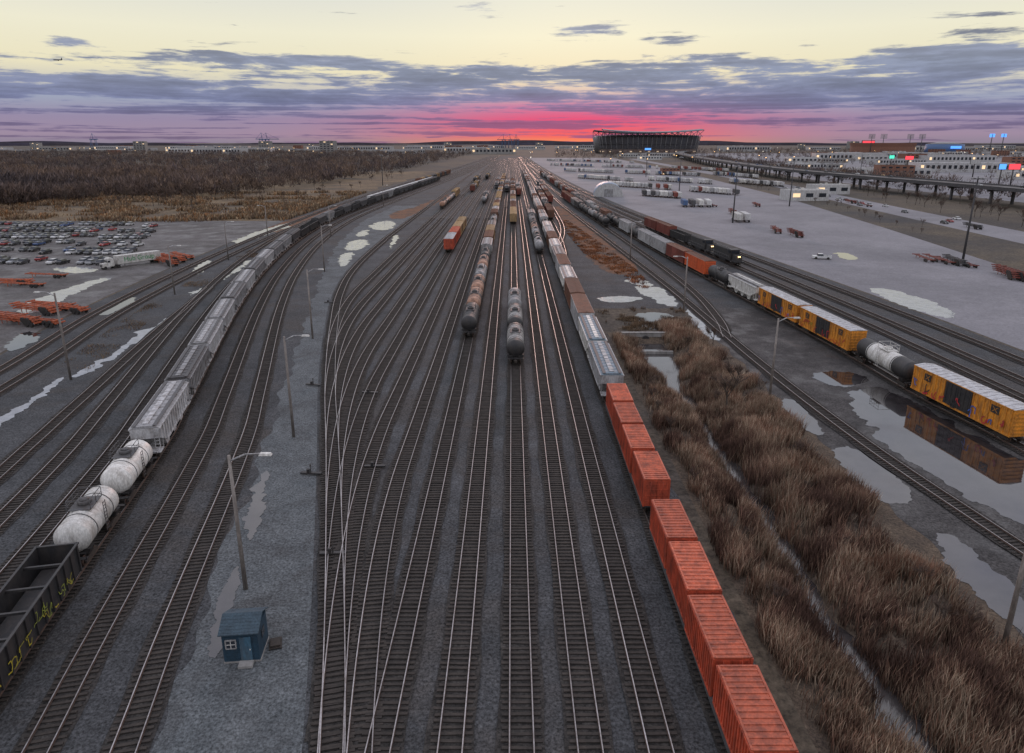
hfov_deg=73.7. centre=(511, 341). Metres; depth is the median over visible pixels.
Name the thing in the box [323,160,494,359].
railway track
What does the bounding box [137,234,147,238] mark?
parked car
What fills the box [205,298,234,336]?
hopper car
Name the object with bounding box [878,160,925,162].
window
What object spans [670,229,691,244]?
gondola car
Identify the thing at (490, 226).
boxcar
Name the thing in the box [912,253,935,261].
trailer chassis
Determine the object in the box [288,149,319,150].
building
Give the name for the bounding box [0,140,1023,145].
hills
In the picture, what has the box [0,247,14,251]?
parked car
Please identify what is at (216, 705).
service road
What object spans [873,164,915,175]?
building
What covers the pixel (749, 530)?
shrub
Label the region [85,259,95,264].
parked car
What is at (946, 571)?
shrub
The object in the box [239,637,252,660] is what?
door
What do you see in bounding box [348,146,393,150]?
building
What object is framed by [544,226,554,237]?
hopper car
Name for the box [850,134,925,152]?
ballpark
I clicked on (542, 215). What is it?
hopper car
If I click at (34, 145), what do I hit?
building
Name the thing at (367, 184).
dry field
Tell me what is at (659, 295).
puddle
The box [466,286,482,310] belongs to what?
tank car
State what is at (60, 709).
railway track
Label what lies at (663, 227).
boxcar
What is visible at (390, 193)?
hopper car
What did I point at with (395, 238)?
puddle
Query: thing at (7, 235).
parked car
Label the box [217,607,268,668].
hut
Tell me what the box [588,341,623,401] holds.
hopper car
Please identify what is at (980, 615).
shrub
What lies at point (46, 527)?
railway track
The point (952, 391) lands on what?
door
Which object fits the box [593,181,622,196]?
fabric shelter
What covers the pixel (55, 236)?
parked car
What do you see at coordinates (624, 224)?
boxcar
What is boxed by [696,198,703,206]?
container trailer
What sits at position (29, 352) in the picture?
railway track
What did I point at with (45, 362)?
railway track
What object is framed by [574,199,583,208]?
hopper car
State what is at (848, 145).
building
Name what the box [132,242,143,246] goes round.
parked car
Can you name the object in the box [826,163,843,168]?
building
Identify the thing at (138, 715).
railway track
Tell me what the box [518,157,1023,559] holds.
railway track
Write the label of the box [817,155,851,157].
window
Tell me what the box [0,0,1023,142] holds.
sky
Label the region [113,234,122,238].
parked car
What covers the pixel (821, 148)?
building
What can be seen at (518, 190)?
boxcar
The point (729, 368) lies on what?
tree
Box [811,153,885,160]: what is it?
building
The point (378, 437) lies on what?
railway track
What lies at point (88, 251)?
parked car
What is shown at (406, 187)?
hopper car
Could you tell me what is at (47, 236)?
parked car
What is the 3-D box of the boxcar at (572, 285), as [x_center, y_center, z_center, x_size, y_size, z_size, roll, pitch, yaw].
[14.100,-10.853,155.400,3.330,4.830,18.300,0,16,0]
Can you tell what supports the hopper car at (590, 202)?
on the railway track at (1015, 445)
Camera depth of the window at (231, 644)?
48.62 m
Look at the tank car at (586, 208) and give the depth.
348.14 m
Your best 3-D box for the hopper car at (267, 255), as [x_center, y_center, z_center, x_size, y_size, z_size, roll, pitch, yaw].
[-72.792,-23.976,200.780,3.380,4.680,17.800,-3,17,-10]
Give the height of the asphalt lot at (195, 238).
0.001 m
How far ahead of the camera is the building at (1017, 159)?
1049.45 m
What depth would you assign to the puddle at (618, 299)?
162.60 m
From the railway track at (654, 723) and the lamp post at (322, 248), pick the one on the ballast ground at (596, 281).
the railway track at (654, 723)
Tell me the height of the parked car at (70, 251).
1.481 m
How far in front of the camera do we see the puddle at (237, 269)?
199.30 m
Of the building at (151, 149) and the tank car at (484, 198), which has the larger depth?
the building at (151, 149)
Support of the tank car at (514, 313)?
on the railway track at (520, 724)
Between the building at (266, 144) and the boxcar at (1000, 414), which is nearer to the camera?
the boxcar at (1000, 414)
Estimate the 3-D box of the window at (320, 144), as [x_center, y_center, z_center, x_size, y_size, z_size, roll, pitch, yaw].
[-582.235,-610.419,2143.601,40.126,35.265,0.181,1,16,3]
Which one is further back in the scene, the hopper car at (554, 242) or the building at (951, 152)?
the building at (951, 152)
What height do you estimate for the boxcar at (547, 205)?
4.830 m
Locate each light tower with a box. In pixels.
[732,165,741,222]
[789,160,796,205]
[962,176,984,258]
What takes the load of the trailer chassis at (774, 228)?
on the asphalt lot at (984, 298)
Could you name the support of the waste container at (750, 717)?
on the flatcar at (710, 698)
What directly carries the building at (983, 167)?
on the paved yard at (968, 176)
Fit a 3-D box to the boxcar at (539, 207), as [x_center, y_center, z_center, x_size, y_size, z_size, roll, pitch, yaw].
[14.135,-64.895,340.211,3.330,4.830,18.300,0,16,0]
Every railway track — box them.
[0,156,488,374]
[0,156,490,396]
[0,156,493,535]
[0,156,494,588]
[0,156,496,714]
[0,287,215,485]
[10,157,496,752]
[99,156,500,752]
[304,160,504,752]
[308,156,498,752]
[319,160,502,636]
[321,160,496,395]
[322,160,500,515]
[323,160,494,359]
[323,160,498,444]
[334,160,506,752]
[354,158,509,752]
[423,158,510,752]
[495,158,544,752]
[513,158,613,752]
[515,158,684,752]
[517,158,726,752]
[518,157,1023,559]
[518,158,568,258]
[520,157,1023,455]
[520,158,565,244]
[521,157,1023,402]
[521,159,731,337]
[523,157,1023,385]
[525,157,1023,364]
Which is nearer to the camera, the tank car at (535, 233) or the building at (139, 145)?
the tank car at (535, 233)
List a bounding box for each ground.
[0,143,1023,752]
[0,308,766,752]
[86,156,904,307]
[268,204,343,232]
[389,193,450,218]
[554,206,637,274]
[685,308,1023,637]
[820,308,1023,396]
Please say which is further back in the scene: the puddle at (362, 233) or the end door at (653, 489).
the puddle at (362, 233)
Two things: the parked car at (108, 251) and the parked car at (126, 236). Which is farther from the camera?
the parked car at (126, 236)
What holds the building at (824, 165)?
on the paved yard at (968, 176)
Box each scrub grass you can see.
[62,238,276,368]
[599,306,686,331]
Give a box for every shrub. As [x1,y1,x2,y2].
[648,387,659,402]
[649,375,660,383]
[665,416,674,431]
[689,465,698,480]
[713,389,721,400]
[738,526,753,540]
[756,378,766,389]
[794,439,805,449]
[909,560,936,585]
[932,595,959,618]
[937,559,949,577]
[963,601,983,621]
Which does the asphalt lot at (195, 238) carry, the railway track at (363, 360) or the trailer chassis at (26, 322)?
the trailer chassis at (26, 322)
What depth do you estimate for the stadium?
2192.66 m
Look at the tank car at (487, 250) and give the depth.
209.04 m
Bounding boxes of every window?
[94,147,126,148]
[191,150,238,151]
[226,641,234,648]
[261,624,264,636]
[320,144,332,152]
[354,147,388,148]
[473,150,514,151]
[727,147,768,148]
[789,159,819,160]
[793,193,825,196]
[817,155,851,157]
[819,188,847,190]
[858,157,886,158]
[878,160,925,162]
[882,167,913,175]
[921,165,1007,168]
[930,157,994,159]
[982,146,1014,147]
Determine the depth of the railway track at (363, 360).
116.23 m
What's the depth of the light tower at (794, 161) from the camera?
395.53 m
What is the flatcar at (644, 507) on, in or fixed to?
on the railway track at (701, 693)
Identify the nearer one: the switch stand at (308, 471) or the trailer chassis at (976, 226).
the switch stand at (308, 471)
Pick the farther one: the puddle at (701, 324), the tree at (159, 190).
the tree at (159, 190)
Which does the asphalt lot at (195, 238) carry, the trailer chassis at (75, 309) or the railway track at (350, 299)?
the trailer chassis at (75, 309)
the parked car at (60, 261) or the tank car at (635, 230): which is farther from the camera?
the tank car at (635, 230)
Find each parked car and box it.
[0,241,9,245]
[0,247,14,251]
[0,258,10,263]
[4,234,13,237]
[6,258,18,263]
[8,228,18,231]
[8,240,20,244]
[11,234,21,237]
[15,258,29,263]
[18,247,29,251]
[19,234,28,238]
[22,228,33,231]
[23,241,33,245]
[27,246,40,251]
[28,234,37,237]
[32,241,45,245]
[34,255,47,260]
[38,249,51,253]
[42,234,52,238]
[45,258,56,263]
[50,234,60,238]
[51,228,61,231]
[55,259,69,263]
[56,239,65,243]
[59,234,69,238]
[62,247,75,251]
[63,239,75,243]
[65,249,76,254]
[74,249,85,254]
[75,241,86,245]
[76,258,87,263]
[79,232,89,236]
[83,249,93,254]
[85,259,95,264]
[88,232,97,236]
[89,228,98,231]
[92,246,102,249]
[92,250,102,254]
[95,259,103,264]
[97,234,107,238]
[98,241,110,245]
[102,249,112,254]
[106,234,115,238]
[111,249,123,254]
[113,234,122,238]
[117,241,127,245]
[121,234,130,238]
[121,249,132,253]
[125,228,134,232]
[129,234,138,238]
[130,239,141,243]
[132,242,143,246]
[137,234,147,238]
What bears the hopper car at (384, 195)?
on the railway track at (104, 538)
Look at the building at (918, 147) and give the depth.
2769.11 m
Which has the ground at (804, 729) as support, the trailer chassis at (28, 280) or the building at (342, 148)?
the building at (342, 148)
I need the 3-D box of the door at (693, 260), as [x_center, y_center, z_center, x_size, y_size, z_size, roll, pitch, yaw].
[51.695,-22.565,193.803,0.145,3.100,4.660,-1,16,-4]
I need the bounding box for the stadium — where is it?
[593,129,703,153]
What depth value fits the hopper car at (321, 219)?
299.42 m
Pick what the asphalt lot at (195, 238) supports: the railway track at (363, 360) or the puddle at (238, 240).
the puddle at (238, 240)
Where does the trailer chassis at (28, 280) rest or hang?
on the asphalt lot at (195, 238)
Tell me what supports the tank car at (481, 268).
on the railway track at (405, 635)
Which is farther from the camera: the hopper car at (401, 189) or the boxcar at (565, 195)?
the hopper car at (401, 189)
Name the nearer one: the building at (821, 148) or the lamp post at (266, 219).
the lamp post at (266, 219)
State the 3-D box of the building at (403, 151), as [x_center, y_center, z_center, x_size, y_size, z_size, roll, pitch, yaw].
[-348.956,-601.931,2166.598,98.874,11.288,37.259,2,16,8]
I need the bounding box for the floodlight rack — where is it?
[1001,134,1006,150]
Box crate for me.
[269,636,281,650]
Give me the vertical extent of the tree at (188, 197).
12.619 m
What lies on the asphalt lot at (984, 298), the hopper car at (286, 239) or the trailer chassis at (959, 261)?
the trailer chassis at (959, 261)
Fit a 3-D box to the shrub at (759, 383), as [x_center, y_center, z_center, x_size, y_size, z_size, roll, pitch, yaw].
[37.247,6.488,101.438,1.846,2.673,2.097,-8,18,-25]
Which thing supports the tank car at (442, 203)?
on the railway track at (350, 299)
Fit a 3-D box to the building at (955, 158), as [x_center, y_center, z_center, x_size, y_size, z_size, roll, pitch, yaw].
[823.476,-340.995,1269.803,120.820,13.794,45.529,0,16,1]
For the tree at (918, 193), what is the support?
on the ground at (804, 729)
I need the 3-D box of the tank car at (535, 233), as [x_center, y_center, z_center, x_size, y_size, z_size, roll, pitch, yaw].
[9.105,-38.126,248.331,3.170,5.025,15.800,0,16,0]
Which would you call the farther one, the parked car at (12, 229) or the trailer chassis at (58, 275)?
the parked car at (12, 229)
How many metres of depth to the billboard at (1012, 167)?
581.74 m
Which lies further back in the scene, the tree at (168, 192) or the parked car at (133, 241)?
the tree at (168, 192)
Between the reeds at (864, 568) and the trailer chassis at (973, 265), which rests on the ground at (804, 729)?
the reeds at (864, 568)
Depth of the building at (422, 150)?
2213.84 m
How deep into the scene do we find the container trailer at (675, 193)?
452.69 m
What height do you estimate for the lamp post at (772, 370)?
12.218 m
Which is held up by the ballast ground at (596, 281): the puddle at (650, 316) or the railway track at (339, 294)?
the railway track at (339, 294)
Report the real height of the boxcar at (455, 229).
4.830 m
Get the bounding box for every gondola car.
[0,542,81,692]
[297,225,309,238]
[302,220,318,232]
[333,209,343,218]
[350,203,359,211]
[366,198,374,205]
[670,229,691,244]
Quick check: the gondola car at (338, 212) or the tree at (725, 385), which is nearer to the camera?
the tree at (725, 385)
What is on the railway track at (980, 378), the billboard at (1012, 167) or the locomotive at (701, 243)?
the locomotive at (701, 243)
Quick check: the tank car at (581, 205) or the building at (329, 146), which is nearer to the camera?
the tank car at (581, 205)
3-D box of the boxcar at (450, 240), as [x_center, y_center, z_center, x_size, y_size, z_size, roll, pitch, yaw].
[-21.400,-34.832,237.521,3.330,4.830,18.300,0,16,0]
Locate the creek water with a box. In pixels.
[634,344,940,752]
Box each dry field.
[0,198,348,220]
[4,171,435,197]
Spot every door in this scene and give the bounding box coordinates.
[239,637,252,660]
[573,302,574,320]
[604,189,612,196]
[631,450,652,470]
[644,481,668,504]
[655,239,659,248]
[671,247,676,257]
[689,592,719,594]
[691,256,696,268]
[712,660,750,693]
[770,294,781,312]
[815,316,829,337]
[943,381,972,414]
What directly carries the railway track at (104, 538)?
on the ballast ground at (596, 281)
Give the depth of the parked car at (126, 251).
227.83 m
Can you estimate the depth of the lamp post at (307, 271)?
128.34 m
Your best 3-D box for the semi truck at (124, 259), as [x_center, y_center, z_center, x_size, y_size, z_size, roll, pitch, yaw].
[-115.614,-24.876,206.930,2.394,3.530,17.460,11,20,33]
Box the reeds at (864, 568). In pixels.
[652,316,1023,752]
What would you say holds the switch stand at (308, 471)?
on the service road
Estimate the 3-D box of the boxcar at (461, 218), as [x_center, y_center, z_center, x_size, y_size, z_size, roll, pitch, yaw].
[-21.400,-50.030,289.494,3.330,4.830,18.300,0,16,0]
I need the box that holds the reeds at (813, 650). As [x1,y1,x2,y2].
[611,330,941,752]
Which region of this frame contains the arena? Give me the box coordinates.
[923,142,964,151]
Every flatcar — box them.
[605,404,650,510]
[649,529,729,752]
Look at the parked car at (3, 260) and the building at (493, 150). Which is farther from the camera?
the building at (493, 150)
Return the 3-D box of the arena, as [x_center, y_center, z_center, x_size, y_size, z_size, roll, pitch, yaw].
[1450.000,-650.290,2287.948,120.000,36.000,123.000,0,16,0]
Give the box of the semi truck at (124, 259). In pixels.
[99,250,160,269]
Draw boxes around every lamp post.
[33,291,71,379]
[167,245,180,294]
[224,221,233,259]
[227,452,271,589]
[257,205,267,235]
[283,335,309,437]
[306,269,323,338]
[320,225,330,271]
[328,205,335,235]
[630,221,641,258]
[673,256,687,309]
[768,317,800,397]
[1001,553,1023,644]
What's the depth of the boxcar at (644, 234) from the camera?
245.31 m
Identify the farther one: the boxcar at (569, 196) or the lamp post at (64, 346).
the boxcar at (569, 196)
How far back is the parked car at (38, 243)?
247.05 m
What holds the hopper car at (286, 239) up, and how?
on the railway track at (104, 538)
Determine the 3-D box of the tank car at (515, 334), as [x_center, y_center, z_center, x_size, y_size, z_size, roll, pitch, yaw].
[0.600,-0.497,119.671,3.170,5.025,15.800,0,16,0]
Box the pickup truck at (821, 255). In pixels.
[812,253,831,259]
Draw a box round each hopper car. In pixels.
[128,380,190,458]
[164,344,209,402]
[187,318,223,364]
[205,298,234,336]
[219,282,245,316]
[231,269,255,298]
[243,258,264,284]
[254,249,273,271]
[264,241,282,261]
[274,234,291,253]
[284,228,300,245]
[311,214,326,227]
[321,210,334,222]
[338,204,351,214]
[355,198,367,208]
[370,194,381,202]
[378,192,387,200]
[385,190,393,198]
[395,187,403,194]
[401,185,408,192]
[481,237,492,251]
[487,220,495,230]
[527,209,534,219]
[538,209,545,217]
[539,213,547,222]
[542,221,551,231]
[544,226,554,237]
[549,238,561,253]
[552,246,565,262]
[559,265,576,286]
[571,197,577,206]
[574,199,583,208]
[578,315,607,358]
[586,200,595,207]
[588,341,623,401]
[727,273,767,304]
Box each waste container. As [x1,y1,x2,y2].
[606,383,633,419]
[612,402,642,445]
[621,424,654,472]
[632,451,670,506]
[649,499,697,568]
[666,541,721,623]
[684,595,753,695]
[712,665,798,752]
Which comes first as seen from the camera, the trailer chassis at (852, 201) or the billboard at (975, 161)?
the trailer chassis at (852, 201)
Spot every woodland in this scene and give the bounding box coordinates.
[0,148,471,203]
[555,147,1023,158]
[700,154,1023,196]
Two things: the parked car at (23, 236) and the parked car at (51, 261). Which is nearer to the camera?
the parked car at (51, 261)
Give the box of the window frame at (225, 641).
[224,639,236,649]
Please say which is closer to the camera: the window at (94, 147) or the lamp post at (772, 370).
the lamp post at (772, 370)
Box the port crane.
[497,134,512,147]
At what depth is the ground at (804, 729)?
105.68 m
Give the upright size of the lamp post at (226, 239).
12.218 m
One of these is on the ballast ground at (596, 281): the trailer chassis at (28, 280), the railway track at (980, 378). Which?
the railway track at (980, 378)
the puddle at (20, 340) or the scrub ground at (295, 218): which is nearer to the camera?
the puddle at (20, 340)
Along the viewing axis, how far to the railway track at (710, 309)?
185.65 m
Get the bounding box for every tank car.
[53,485,125,565]
[100,439,156,503]
[439,199,446,208]
[461,302,479,335]
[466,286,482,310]
[471,273,484,291]
[475,263,486,278]
[478,253,488,274]
[480,246,490,258]
[482,195,486,202]
[506,322,524,363]
[507,287,521,306]
[507,303,522,326]
[529,216,536,223]
[530,222,537,229]
[531,225,538,237]
[532,230,540,245]
[534,236,543,252]
[579,202,585,212]
[583,204,589,214]
[588,208,595,218]
[593,210,601,222]
[598,215,609,226]
[606,212,616,224]
[613,215,621,228]
[629,224,639,239]
[706,264,733,288]
[852,338,917,387]
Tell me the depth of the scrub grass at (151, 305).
140.14 m
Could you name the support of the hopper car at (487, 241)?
on the railway track at (405, 635)
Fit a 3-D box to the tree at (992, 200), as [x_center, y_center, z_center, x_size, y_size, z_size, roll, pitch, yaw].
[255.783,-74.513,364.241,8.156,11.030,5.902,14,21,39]
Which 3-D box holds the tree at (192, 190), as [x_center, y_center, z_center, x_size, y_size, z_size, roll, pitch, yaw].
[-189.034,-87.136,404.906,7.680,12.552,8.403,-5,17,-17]
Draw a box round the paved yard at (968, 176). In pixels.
[692,153,1023,202]
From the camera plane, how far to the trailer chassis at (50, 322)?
138.24 m
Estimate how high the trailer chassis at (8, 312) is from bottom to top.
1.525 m
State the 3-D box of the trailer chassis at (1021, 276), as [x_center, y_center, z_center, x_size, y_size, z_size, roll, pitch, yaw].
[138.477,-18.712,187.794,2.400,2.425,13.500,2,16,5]
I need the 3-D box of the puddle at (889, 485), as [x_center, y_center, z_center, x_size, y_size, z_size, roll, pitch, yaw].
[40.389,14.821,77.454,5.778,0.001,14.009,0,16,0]
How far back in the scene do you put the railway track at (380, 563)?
64.57 m
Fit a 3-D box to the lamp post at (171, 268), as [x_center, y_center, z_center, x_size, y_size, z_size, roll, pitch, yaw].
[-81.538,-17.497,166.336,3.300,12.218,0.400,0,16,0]
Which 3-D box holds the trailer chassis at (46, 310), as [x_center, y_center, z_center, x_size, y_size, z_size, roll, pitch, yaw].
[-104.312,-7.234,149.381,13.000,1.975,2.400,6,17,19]
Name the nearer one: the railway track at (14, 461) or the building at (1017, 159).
the railway track at (14, 461)
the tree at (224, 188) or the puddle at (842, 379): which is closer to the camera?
the puddle at (842, 379)
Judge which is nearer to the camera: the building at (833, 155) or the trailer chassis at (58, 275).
the trailer chassis at (58, 275)
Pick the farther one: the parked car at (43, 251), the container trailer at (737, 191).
the container trailer at (737, 191)
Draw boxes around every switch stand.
[300,464,321,474]
[306,378,320,385]
[319,542,346,554]
[362,386,377,392]
[364,457,385,466]
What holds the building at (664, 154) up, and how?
on the ground at (804, 729)
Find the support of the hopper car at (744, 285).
on the railway track at (1015, 445)
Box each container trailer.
[672,191,677,197]
[680,199,687,206]
[688,198,695,206]
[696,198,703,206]
[704,198,711,206]
[731,211,742,221]
[732,189,739,193]
[740,211,750,221]
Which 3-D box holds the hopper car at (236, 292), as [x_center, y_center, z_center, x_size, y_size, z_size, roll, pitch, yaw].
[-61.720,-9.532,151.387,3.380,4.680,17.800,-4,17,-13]
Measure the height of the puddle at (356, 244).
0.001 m
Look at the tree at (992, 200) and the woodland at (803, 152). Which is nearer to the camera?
the tree at (992, 200)
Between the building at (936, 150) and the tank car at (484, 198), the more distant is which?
the building at (936, 150)
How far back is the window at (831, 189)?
489.35 m
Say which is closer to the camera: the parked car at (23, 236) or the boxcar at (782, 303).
the boxcar at (782, 303)
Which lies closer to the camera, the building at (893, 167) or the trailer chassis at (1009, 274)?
the trailer chassis at (1009, 274)
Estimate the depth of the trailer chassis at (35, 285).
176.69 m
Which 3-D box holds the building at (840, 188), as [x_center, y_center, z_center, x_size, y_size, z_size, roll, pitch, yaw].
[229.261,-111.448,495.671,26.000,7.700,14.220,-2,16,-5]
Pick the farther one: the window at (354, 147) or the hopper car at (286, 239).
the window at (354, 147)
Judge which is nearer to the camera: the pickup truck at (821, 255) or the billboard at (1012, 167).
the pickup truck at (821, 255)
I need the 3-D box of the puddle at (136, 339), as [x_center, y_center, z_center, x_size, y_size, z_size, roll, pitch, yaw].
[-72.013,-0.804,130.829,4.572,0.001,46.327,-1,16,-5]
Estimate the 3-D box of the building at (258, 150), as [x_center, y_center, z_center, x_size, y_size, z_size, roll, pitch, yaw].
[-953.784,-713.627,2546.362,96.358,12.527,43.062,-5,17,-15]
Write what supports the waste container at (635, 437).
on the flatcar at (644, 507)
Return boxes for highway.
[632,159,1023,243]
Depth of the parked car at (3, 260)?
210.65 m
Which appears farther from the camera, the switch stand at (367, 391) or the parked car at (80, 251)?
the parked car at (80, 251)
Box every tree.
[118,186,134,204]
[144,186,157,205]
[158,187,168,204]
[165,188,178,206]
[181,187,193,206]
[187,185,198,204]
[222,185,232,199]
[705,325,719,346]
[711,370,750,403]
[723,359,749,387]
[863,182,871,195]
[911,190,921,204]
[968,200,982,216]
[984,194,998,211]
[994,205,1009,219]
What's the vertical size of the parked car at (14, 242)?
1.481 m
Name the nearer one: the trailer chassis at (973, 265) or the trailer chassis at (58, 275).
the trailer chassis at (58, 275)
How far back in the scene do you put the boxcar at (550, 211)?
326.61 m
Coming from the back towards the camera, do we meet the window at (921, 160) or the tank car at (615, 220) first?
the window at (921, 160)
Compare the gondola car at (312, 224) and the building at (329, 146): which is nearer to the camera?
the gondola car at (312, 224)
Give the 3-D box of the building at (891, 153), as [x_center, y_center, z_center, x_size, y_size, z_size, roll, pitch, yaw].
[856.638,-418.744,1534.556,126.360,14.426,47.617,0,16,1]
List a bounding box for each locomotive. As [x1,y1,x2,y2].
[687,235,713,253]
[710,244,743,264]
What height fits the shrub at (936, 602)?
2.275 m
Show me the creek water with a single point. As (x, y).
(663, 363)
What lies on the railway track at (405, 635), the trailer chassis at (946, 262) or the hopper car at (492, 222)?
the hopper car at (492, 222)
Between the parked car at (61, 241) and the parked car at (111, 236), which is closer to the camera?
the parked car at (61, 241)
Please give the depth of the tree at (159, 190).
406.97 m
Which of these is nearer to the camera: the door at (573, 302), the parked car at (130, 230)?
the door at (573, 302)
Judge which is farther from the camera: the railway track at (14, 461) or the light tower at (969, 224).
the light tower at (969, 224)
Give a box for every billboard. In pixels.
[905,156,913,164]
[970,159,981,176]
[998,164,1006,181]
[1008,164,1020,184]
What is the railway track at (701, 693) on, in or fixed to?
on the ballast ground at (596, 281)
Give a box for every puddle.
[0,377,63,425]
[4,331,39,350]
[16,278,110,312]
[54,267,97,272]
[72,318,165,376]
[99,297,134,314]
[189,260,250,293]
[193,260,210,271]
[207,566,240,657]
[232,223,291,242]
[242,471,269,539]
[338,252,354,265]
[345,240,368,249]
[356,230,369,236]
[369,221,394,229]
[390,235,398,248]
[597,296,642,301]
[625,276,677,305]
[634,312,674,329]
[685,309,719,340]
[782,398,823,434]
[812,371,868,386]
[832,446,911,503]
[833,252,856,259]
[847,386,1023,523]
[870,288,955,317]
[936,533,1023,633]
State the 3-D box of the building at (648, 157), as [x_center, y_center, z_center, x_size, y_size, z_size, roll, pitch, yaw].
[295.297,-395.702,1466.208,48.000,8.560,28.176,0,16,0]
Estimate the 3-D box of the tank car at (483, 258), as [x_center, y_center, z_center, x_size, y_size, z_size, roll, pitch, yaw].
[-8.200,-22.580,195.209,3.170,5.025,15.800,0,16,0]
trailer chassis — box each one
[0,278,35,284]
[0,281,45,287]
[0,311,29,321]
[0,313,42,326]
[6,317,65,327]
[8,301,61,315]
[24,272,68,277]
[25,299,77,310]
[40,302,90,314]
[154,256,178,265]
[160,253,186,262]
[170,251,194,258]
[770,226,781,233]
[787,228,804,237]
[846,199,856,203]
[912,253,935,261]
[922,253,946,261]
[932,256,955,264]
[942,254,967,265]
[962,222,983,229]
[966,262,979,267]
[991,264,1020,279]
[998,265,1023,281]
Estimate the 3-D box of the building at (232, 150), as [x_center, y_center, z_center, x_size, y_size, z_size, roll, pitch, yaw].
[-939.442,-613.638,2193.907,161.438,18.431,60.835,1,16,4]
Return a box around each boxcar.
[444,232,456,251]
[449,226,460,241]
[453,221,463,233]
[456,216,466,228]
[470,184,474,190]
[483,230,493,242]
[486,224,494,237]
[491,208,497,219]
[493,202,499,209]
[510,210,516,222]
[516,187,520,194]
[537,205,543,215]
[544,203,551,211]
[546,193,552,202]
[546,206,553,218]
[546,231,557,246]
[555,254,570,276]
[564,192,570,199]
[564,277,584,307]
[567,194,574,203]
[570,293,594,330]
[599,208,611,214]
[619,218,635,233]
[638,228,657,247]
[644,216,660,231]
[650,235,674,255]
[656,221,676,237]
[666,243,691,265]
[684,251,715,276]
[757,286,812,325]
[798,306,867,354]
[910,363,1023,441]
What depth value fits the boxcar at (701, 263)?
191.10 m
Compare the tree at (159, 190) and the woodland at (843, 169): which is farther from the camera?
the woodland at (843, 169)
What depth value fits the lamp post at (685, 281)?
150.35 m
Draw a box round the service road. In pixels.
[151,206,415,752]
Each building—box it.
[0,147,13,149]
[24,149,50,151]
[30,142,42,148]
[36,147,76,150]
[94,146,132,149]
[124,148,157,150]
[133,141,147,150]
[165,148,189,152]
[168,146,206,147]
[175,147,213,147]
[190,148,248,153]
[207,146,250,147]
[240,147,274,150]
[249,149,269,151]
[258,141,272,147]
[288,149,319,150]
[293,145,302,148]
[306,146,343,148]
[319,140,337,153]
[337,146,353,150]
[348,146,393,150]
[383,149,424,153]
[386,150,417,153]
[402,146,430,149]
[407,145,445,148]
[443,147,493,152]
[470,148,515,153]
[472,145,504,147]
[515,146,544,149]
[555,146,573,148]
[574,145,593,148]
[617,153,637,156]
[637,155,661,159]
[645,153,683,156]
[660,168,679,174]
[717,146,769,151]
[765,162,826,168]
[779,188,829,200]
[784,157,821,162]
[797,144,804,149]
[805,147,840,149]
[806,183,850,193]
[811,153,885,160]
[821,158,848,162]
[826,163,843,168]
[832,167,866,173]
[846,141,858,149]
[851,155,888,160]
[866,158,925,164]
[866,167,931,176]
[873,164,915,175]
[878,152,927,158]
[897,153,926,158]
[908,162,1015,172]
[915,146,924,150]
[918,155,995,161]
[923,147,974,151]
[928,149,945,152]
[938,151,962,153]
[956,149,970,152]
[974,145,1015,148]
[974,147,1003,150]
[982,151,1023,154]
[991,150,1009,155]
[996,170,1023,178]
[1001,156,1023,165]
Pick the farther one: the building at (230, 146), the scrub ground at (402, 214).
the building at (230, 146)
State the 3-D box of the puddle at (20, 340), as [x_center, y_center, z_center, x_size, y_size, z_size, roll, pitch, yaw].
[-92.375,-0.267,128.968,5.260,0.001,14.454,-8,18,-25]
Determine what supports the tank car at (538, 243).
on the railway track at (654, 723)
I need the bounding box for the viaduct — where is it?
[675,150,1023,203]
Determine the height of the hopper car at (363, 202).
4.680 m
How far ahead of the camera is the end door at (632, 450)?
73.36 m
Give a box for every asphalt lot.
[0,219,289,352]
[529,158,1023,349]
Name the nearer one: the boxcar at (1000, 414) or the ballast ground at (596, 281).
the boxcar at (1000, 414)
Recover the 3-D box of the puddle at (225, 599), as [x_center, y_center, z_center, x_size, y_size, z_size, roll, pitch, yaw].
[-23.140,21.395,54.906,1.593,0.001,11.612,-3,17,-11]
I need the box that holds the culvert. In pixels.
[621,332,672,353]
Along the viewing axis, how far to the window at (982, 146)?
3737.90 m
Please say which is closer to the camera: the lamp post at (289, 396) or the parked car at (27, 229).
the lamp post at (289, 396)
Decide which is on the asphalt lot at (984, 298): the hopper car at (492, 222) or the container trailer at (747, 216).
the container trailer at (747, 216)
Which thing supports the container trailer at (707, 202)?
on the asphalt lot at (984, 298)
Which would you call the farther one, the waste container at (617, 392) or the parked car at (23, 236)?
the parked car at (23, 236)

